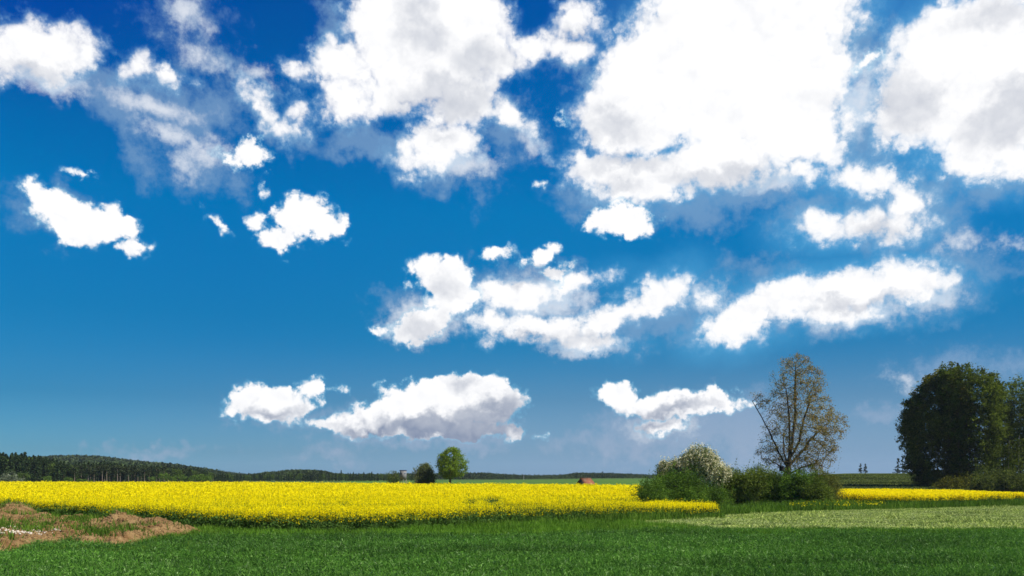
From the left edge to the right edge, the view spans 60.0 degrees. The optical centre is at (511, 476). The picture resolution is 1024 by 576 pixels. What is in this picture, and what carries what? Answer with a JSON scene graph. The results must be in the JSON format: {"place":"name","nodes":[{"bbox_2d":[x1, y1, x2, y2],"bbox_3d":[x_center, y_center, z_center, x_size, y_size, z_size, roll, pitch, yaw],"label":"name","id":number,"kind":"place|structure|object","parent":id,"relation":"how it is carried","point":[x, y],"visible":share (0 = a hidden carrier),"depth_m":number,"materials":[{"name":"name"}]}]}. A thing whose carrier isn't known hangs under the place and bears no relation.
{"place":"outdoors","nodes":[
{"label":"outdoors","id":0,"kind":"place"},
{"bbox_2d":[0,0,1023,476],"label":"sky","id":1,"kind":"structure","parent":0,"point":[552,237],"materials":[{"name":"blue"}]},
{"bbox_2d":[341,479,707,490],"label":"green field","id":2,"kind":"structure","parent":0,"point":[613,481],"depth_m":452.71,"materials":[{"name":"green plant"}]},
{"bbox_2d":[385,470,399,482],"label":"sparse sapling","id":3,"kind":"object","parent":2,"relation":"on","point":[393,478],"visible":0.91,"depth_m":215.62,"materials":[{"name":"green plant"}]},
{"bbox_2d":[399,470,406,482],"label":"hunting stand","id":4,"kind":"object","parent":2,"relation":"on","point":[403,474],"visible":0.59,"depth_m":213.54,"materials":[{"name":"wood"}]},
{"bbox_2d":[411,467,419,482],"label":"bare bush","id":5,"kind":"object","parent":2,"relation":"on","point":[416,479],"visible":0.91,"depth_m":203.94,"materials":[{"name":"green plant"}]},
{"bbox_2d":[575,478,594,484],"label":"field shed","id":6,"kind":"structure","parent":2,"relation":"on","point":[581,481],"depth_m":184.33,"materials":[{"name":"paint"}]},
{"bbox_2d":[125,478,1017,559],"bbox_3d":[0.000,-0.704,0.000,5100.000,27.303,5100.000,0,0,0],"label":"ground","id":7,"kind":"structure","parent":0,"point":[327,481],"depth_m":656.02,"materials":[{"name":"green plant"}]},
{"bbox_2d":[0,455,5,479],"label":"forest conifer","id":8,"kind":"object","parent":7,"relation":"on","point":[1,462],"visible":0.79,"depth_m":325.42,"materials":[{"name":"green plant"}]},
{"bbox_2d":[0,455,11,476],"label":"forest conifer","id":9,"kind":"object","parent":7,"relation":"on","point":[5,460],"visible":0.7,"depth_m":325.84,"materials":[{"name":"green plant"}]},
{"bbox_2d":[8,454,15,474],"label":"forest conifer","id":10,"kind":"object","parent":7,"relation":"on","point":[11,462],"visible":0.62,"depth_m":332.23,"materials":[{"name":"green plant"}]},
{"bbox_2d":[0,471,25,481],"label":"blossoming bush","id":11,"kind":"object","parent":7,"relation":"on","point":[8,478],"visible":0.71,"depth_m":289.02,"materials":[{"name":"green plant"}]},
{"bbox_2d":[15,457,19,472],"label":"forest conifer","id":12,"kind":"object","parent":7,"relation":"on","point":[17,464],"visible":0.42,"depth_m":335.45,"materials":[{"name":"green plant"}]},
{"bbox_2d":[15,455,28,481],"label":"forest conifer","id":13,"kind":"object","parent":7,"relation":"on","point":[21,469],"visible":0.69,"depth_m":329.52,"materials":[{"name":"green plant"}]},
{"bbox_2d":[16,472,30,480],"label":"broadleaf tree","id":14,"kind":"object","parent":7,"relation":"on","point":[26,474],"visible":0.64,"depth_m":298.18,"materials":[{"name":"green plant"}]},
{"bbox_2d":[24,457,33,481],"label":"forest conifer","id":15,"kind":"object","parent":7,"relation":"on","point":[27,466],"visible":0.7,"depth_m":334.23,"materials":[{"name":"green plant"}]},
{"bbox_2d":[28,459,34,481],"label":"forest conifer","id":16,"kind":"object","parent":7,"relation":"on","point":[30,467],"visible":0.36,"depth_m":339.18,"materials":[{"name":"green plant"}]},
{"bbox_2d":[32,459,39,479],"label":"forest conifer","id":17,"kind":"object","parent":7,"relation":"on","point":[34,462],"visible":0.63,"depth_m":341.21,"materials":[{"name":"green plant"}]},
{"bbox_2d":[31,459,43,481],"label":"forest conifer","id":18,"kind":"object","parent":7,"relation":"on","point":[36,477],"visible":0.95,"depth_m":338.22,"materials":[{"name":"green plant"}]},
{"bbox_2d":[38,459,43,480],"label":"forest conifer","id":19,"kind":"object","parent":7,"relation":"on","point":[41,467],"visible":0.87,"depth_m":341.73,"materials":[{"name":"green plant"}]},
{"bbox_2d":[41,459,50,480],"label":"forest conifer","id":20,"kind":"object","parent":7,"relation":"on","point":[46,469],"visible":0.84,"depth_m":342.50,"materials":[{"name":"green plant"}]},
{"bbox_2d":[43,476,52,481],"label":"bright broadleaf tree","id":21,"kind":"object","parent":7,"relation":"on","point":[48,479],"visible":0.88,"depth_m":304.33,"materials":[{"name":"green plant"}]},
{"bbox_2d":[48,463,61,476],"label":"broadleaf tree","id":22,"kind":"object","parent":7,"relation":"on","point":[51,468],"visible":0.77,"depth_m":345.82,"materials":[{"name":"green plant"}]},
{"bbox_2d":[52,463,62,481],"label":"forest conifer","id":23,"kind":"object","parent":7,"relation":"on","point":[57,470],"visible":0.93,"depth_m":343.58,"materials":[{"name":"green plant"}]},
{"bbox_2d":[60,462,66,481],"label":"forest conifer","id":24,"kind":"object","parent":7,"relation":"on","point":[63,471],"visible":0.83,"depth_m":348.78,"materials":[{"name":"green plant"}]},
{"bbox_2d":[66,464,70,481],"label":"forest conifer","id":25,"kind":"object","parent":7,"relation":"on","point":[68,476],"visible":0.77,"depth_m":350.89,"materials":[{"name":"green plant"}]},
{"bbox_2d":[66,465,80,478],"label":"broadleaf tree","id":26,"kind":"object","parent":7,"relation":"on","point":[71,474],"visible":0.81,"depth_m":351.74,"materials":[{"name":"green plant"}]},
{"bbox_2d":[69,465,79,481],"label":"forest pine","id":27,"kind":"object","parent":7,"relation":"on","point":[74,469],"visible":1,"depth_m":350.13,"materials":[{"name":"green plant"}]},
{"bbox_2d":[77,464,87,476],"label":"forest pine","id":28,"kind":"object","parent":7,"relation":"on","point":[81,467],"visible":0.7,"depth_m":357.20,"materials":[{"name":"green plant"}]},
{"bbox_2d":[81,463,87,480],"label":"forest conifer","id":29,"kind":"object","parent":7,"relation":"on","point":[83,474],"visible":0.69,"depth_m":354.30,"materials":[{"name":"green plant"}]},
{"bbox_2d":[83,466,92,480],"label":"forest pine","id":30,"kind":"object","parent":7,"relation":"on","point":[89,471],"visible":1,"depth_m":349.33,"materials":[{"name":"green plant"}]},
{"bbox_2d":[91,464,97,481],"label":"forest conifer","id":31,"kind":"object","parent":7,"relation":"on","point":[94,477],"visible":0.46,"depth_m":367.18,"materials":[{"name":"green plant"}]},
{"bbox_2d":[0,502,194,549],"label":"soil heap","id":32,"kind":"object","parent":7,"relation":"on","point":[129,535],"visible":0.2,"depth_m":42.47,"materials":[{"name":"brown soil"}]},
{"bbox_2d":[0,525,60,535],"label":"limestone rubble","id":33,"kind":"object","parent":32,"relation":"on","point":[18,531],"visible":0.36,"depth_m":37.38,"materials":[{"name":"white stone"}]},
{"bbox_2d":[0,501,199,550],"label":"soil clods","id":34,"kind":"object","parent":32,"relation":"on","point":[47,534],"visible":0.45,"depth_m":42.99,"materials":[{"name":"brown soil"}]},
{"bbox_2d":[0,498,229,554],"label":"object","id":35,"kind":"object","parent":32,"relation":"on","point":[85,527],"visible":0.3,"depth_m":42.71,"materials":[{"name":"brown soil"}]},
{"bbox_2d":[93,464,104,481],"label":"forest pine","id":36,"kind":"object","parent":7,"relation":"on","point":[97,469],"visible":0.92,"depth_m":357.77,"materials":[{"name":"green plant"}]},
{"bbox_2d":[96,464,108,481],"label":"forest pine","id":37,"kind":"object","parent":7,"relation":"on","point":[102,468],"visible":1,"depth_m":355.88,"materials":[{"name":"green plant"}]},
{"bbox_2d":[104,465,112,481],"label":"forest pine","id":38,"kind":"object","parent":7,"relation":"on","point":[109,467],"visible":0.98,"depth_m":358.45,"materials":[{"name":"green plant"}]},
{"bbox_2d":[109,467,115,481],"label":"forest conifer","id":39,"kind":"object","parent":7,"relation":"on","point":[112,476],"visible":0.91,"depth_m":362.14,"materials":[{"name":"green plant"}]},
{"bbox_2d":[113,465,121,481],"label":"forest pine","id":40,"kind":"object","parent":7,"relation":"on","point":[117,467],"visible":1,"depth_m":361.85,"materials":[{"name":"green plant"}]},
{"bbox_2d":[122,466,132,481],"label":"forest pine","id":41,"kind":"object","parent":7,"relation":"on","point":[129,471],"visible":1,"depth_m":366.22,"materials":[{"name":"green plant"}]},
{"bbox_2d":[133,468,141,474],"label":"forest pine","id":42,"kind":"object","parent":7,"relation":"on","point":[138,471],"visible":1,"depth_m":368.12,"materials":[{"name":"green plant"}]},
{"bbox_2d":[135,466,142,481],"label":"forest conifer","id":43,"kind":"object","parent":7,"relation":"on","point":[138,478],"visible":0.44,"depth_m":379.08,"materials":[{"name":"green plant"}]},
{"bbox_2d":[36,454,246,478],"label":"hill forest","id":44,"kind":"object","parent":7,"relation":"on","point":[77,458],"visible":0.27,"depth_m":736.13,"materials":[{"name":"green plant"}]},
{"bbox_2d":[141,467,149,481],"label":"forest pine","id":45,"kind":"object","parent":7,"relation":"on","point":[144,470],"visible":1,"depth_m":370.23,"materials":[{"name":"green plant"}]},
{"bbox_2d":[155,468,162,481],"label":"forest pine","id":46,"kind":"object","parent":7,"relation":"on","point":[158,471],"visible":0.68,"depth_m":372.34,"materials":[{"name":"green plant"}]},
{"bbox_2d":[156,472,169,481],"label":"bright broadleaf tree","id":47,"kind":"object","parent":7,"relation":"on","point":[160,475],"visible":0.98,"depth_m":329.67,"materials":[{"name":"green plant"}]},
{"bbox_2d":[167,476,176,481],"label":"bright broadleaf tree","id":48,"kind":"object","parent":7,"relation":"on","point":[171,478],"visible":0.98,"depth_m":327.98,"materials":[{"name":"green plant"}]},
{"bbox_2d":[173,468,181,481],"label":"broadleaf tree","id":49,"kind":"object","parent":7,"relation":"on","point":[178,471],"visible":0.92,"depth_m":380.68,"materials":[{"name":"green plant"}]},
{"bbox_2d":[177,474,187,480],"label":"bright broadleaf tree","id":50,"kind":"object","parent":7,"relation":"on","point":[180,478],"visible":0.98,"depth_m":335.01,"materials":[{"name":"green plant"}]},
{"bbox_2d":[188,475,197,481],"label":"bright broadleaf tree","id":51,"kind":"object","parent":7,"relation":"on","point":[190,478],"visible":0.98,"depth_m":339.52,"materials":[{"name":"green plant"}]},
{"bbox_2d":[195,474,206,480],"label":"bright broadleaf tree","id":52,"kind":"object","parent":7,"relation":"on","point":[199,478],"visible":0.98,"depth_m":341.50,"materials":[{"name":"green plant"}]},
{"bbox_2d":[223,469,414,479],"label":"forest","id":53,"kind":"object","parent":7,"relation":"on","point":[316,472],"visible":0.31,"depth_m":605.23,"materials":[{"name":"green plant"}]},
{"bbox_2d":[0,480,723,532],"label":"rapeseed crop","id":54,"kind":"object","parent":7,"relation":"on","point":[309,505],"visible":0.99,"depth_m":64.30,"materials":[{"name":"yellow plant"}]},
{"bbox_2d":[415,462,437,483],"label":"dark shrub","id":55,"kind":"object","parent":7,"relation":"on","point":[424,477],"visible":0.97,"depth_m":204.86,"materials":[{"name":"green plant"}]},
{"bbox_2d":[434,446,468,482],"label":"round tree","id":56,"kind":"object","parent":7,"relation":"on","point":[447,464],"visible":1,"depth_m":201.65,"materials":[{"name":"green plant"}]},
{"bbox_2d":[0,525,1023,575],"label":"green wheat","id":57,"kind":"object","parent":7,"relation":"on","point":[709,552],"visible":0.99,"depth_m":29.49,"materials":[{"name":"green plant"}]},
{"bbox_2d":[17,517,1023,547],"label":"margin grass","id":58,"kind":"structure","parent":7,"relation":"on","point":[589,524],"depth_m":46.06,"materials":[{"name":"green plant"}]},
{"bbox_2d":[394,472,656,479],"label":"distant forest","id":59,"kind":"object","parent":7,"relation":"on","point":[487,475],"visible":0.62,"depth_m":719.46,"materials":[{"name":"green plant"}]},
{"bbox_2d":[627,473,673,502],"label":"willow bush","id":60,"kind":"object","parent":7,"relation":"on","point":[656,493],"visible":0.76,"depth_m":79.60,"materials":[{"name":"green plant"}]},
{"bbox_2d":[652,455,689,478],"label":"blossoming tree","id":61,"kind":"object","parent":7,"relation":"on","point":[662,466],"visible":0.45,"depth_m":94.23,"materials":[{"name":"white plant"}]},
{"bbox_2d":[632,459,723,503],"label":"willow bush","id":62,"kind":"object","parent":7,"relation":"on","point":[689,490],"visible":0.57,"depth_m":82.75,"materials":[{"name":"green plant"}]},
{"bbox_2d":[676,440,732,487],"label":"blossoming tree","id":63,"kind":"object","parent":7,"relation":"on","point":[707,463],"visible":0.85,"depth_m":90.75,"materials":[{"name":"white plant"}]},
{"bbox_2d":[702,475,736,505],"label":"front shrub","id":64,"kind":"object","parent":7,"relation":"on","point":[717,493],"visible":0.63,"depth_m":83.58,"materials":[{"name":"green plant"}]},
{"bbox_2d":[704,459,754,504],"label":"dense shrub","id":65,"kind":"object","parent":7,"relation":"on","point":[729,487],"visible":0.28,"depth_m":91.69,"materials":[{"name":"green plant"}]},
{"bbox_2d":[458,497,1023,528],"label":"verge grass","id":66,"kind":"structure","parent":7,"relation":"on","point":[760,507],"depth_m":77.66,"materials":[{"name":"green plant"}]},
{"bbox_2d":[792,500,882,505],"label":"yellow wildflowers","id":67,"kind":"object","parent":66,"relation":"on","point":[843,504],"visible":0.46,"depth_m":82.43,"materials":[{"name":"yellow plant"}]},
{"bbox_2d":[728,457,783,504],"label":"olive shrub","id":68,"kind":"object","parent":7,"relation":"on","point":[756,487],"visible":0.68,"depth_m":90.73,"materials":[{"name":"green plant"}]},
{"bbox_2d":[761,469,789,503],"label":"twin shrub","id":69,"kind":"object","parent":7,"relation":"on","point":[776,487],"visible":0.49,"depth_m":90.06,"materials":[{"name":"green plant"}]},
{"bbox_2d":[771,464,823,502],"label":"foot shrub","id":70,"kind":"object","parent":7,"relation":"on","point":[794,480],"visible":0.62,"depth_m":89.18,"materials":[{"name":"green plant"}]},
{"bbox_2d":[751,353,849,474],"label":"lone tree","id":71,"kind":"object","parent":7,"relation":"on","point":[788,461],"visible":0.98,"depth_m":95.43,"materials":[{"name":"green plant"}]},
{"bbox_2d":[796,470,839,501],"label":"corner shrub","id":72,"kind":"object","parent":7,"relation":"on","point":[823,493],"visible":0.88,"depth_m":87.39,"materials":[{"name":"green plant"}]},
{"bbox_2d":[807,461,849,502],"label":"bush","id":73,"kind":"object","parent":7,"relation":"on","point":[831,484],"visible":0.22,"depth_m":92.29,"materials":[{"name":"green plant"}]},
{"bbox_2d":[836,488,1023,502],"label":"rapeseed strip","id":74,"kind":"object","parent":7,"relation":"on","point":[909,495],"visible":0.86,"depth_m":92.80,"materials":[{"name":"yellow plant"}]},
{"bbox_2d":[894,361,979,486],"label":"dark beech","id":75,"kind":"object","parent":7,"relation":"on","point":[918,417],"visible":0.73,"depth_m":173.09,"materials":[{"name":"green plant"}]},
{"bbox_2d":[931,471,977,488],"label":"scrub","id":76,"kind":"object","parent":7,"relation":"on","point":[947,483],"visible":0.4,"depth_m":161.11,"materials":[{"name":"green plant"}]},
{"bbox_2d":[963,466,1004,491],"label":"edge bush","id":77,"kind":"object","parent":7,"relation":"on","point":[979,483],"visible":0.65,"depth_m":149.12,"materials":[{"name":"green plant"}]},
{"bbox_2d":[979,460,1015,489],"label":"edge bush","id":78,"kind":"object","parent":7,"relation":"on","point":[995,472],"visible":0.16,"depth_m":151.65,"materials":[{"name":"green plant"}]},
{"bbox_2d":[985,374,1023,473],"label":"edge beech","id":79,"kind":"object","parent":7,"relation":"on","point":[1013,414],"visible":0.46,"depth_m":178.16,"materials":[{"name":"green plant"}]},
{"bbox_2d":[993,466,1023,491],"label":"edge bush","id":80,"kind":"object","parent":7,"relation":"on","point":[1012,483],"visible":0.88,"depth_m":147.35,"materials":[{"name":"green plant"}]},
{"bbox_2d":[575,504,1023,529],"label":"mown field","id":81,"kind":"structure","parent":0,"point":[858,518],"depth_m":60.11,"materials":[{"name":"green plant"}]},
{"bbox_2d":[822,473,1023,491],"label":"meadow","id":82,"kind":"structure","parent":0,"point":[879,480],"depth_m":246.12,"materials":[{"name":"green plant"}]},
{"bbox_2d":[892,458,901,472],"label":"spruce","id":83,"kind":"object","parent":82,"relation":"on","point":[897,470],"visible":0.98,"depth_m":330.00,"materials":[{"name":"green plant"}]},
{"bbox_2d":[898,457,907,472],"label":"spruce","id":84,"kind":"object","parent":82,"relation":"on","point":[902,470],"visible":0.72,"depth_m":329.72,"materials":[{"name":"green plant"}]},
{"bbox_2d":[931,361,1014,482],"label":"tall beech","id":85,"kind":"object","parent":82,"relation":"on","point":[991,396],"visible":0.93,"depth_m":168.86,"materials":[{"name":"green plant"}]},
{"bbox_2d":[1000,443,1016,472],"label":"young tree","id":86,"kind":"object","parent":82,"relation":"on","point":[1007,452],"visible":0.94,"depth_m":169.94,"materials":[{"name":"green plant"}]},
{"bbox_2d":[1009,438,1023,472],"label":"young tree","id":87,"kind":"object","parent":82,"relation":"on","point":[1016,444],"visible":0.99,"depth_m":167.96,"materials":[{"name":"green plant"}]}
]}

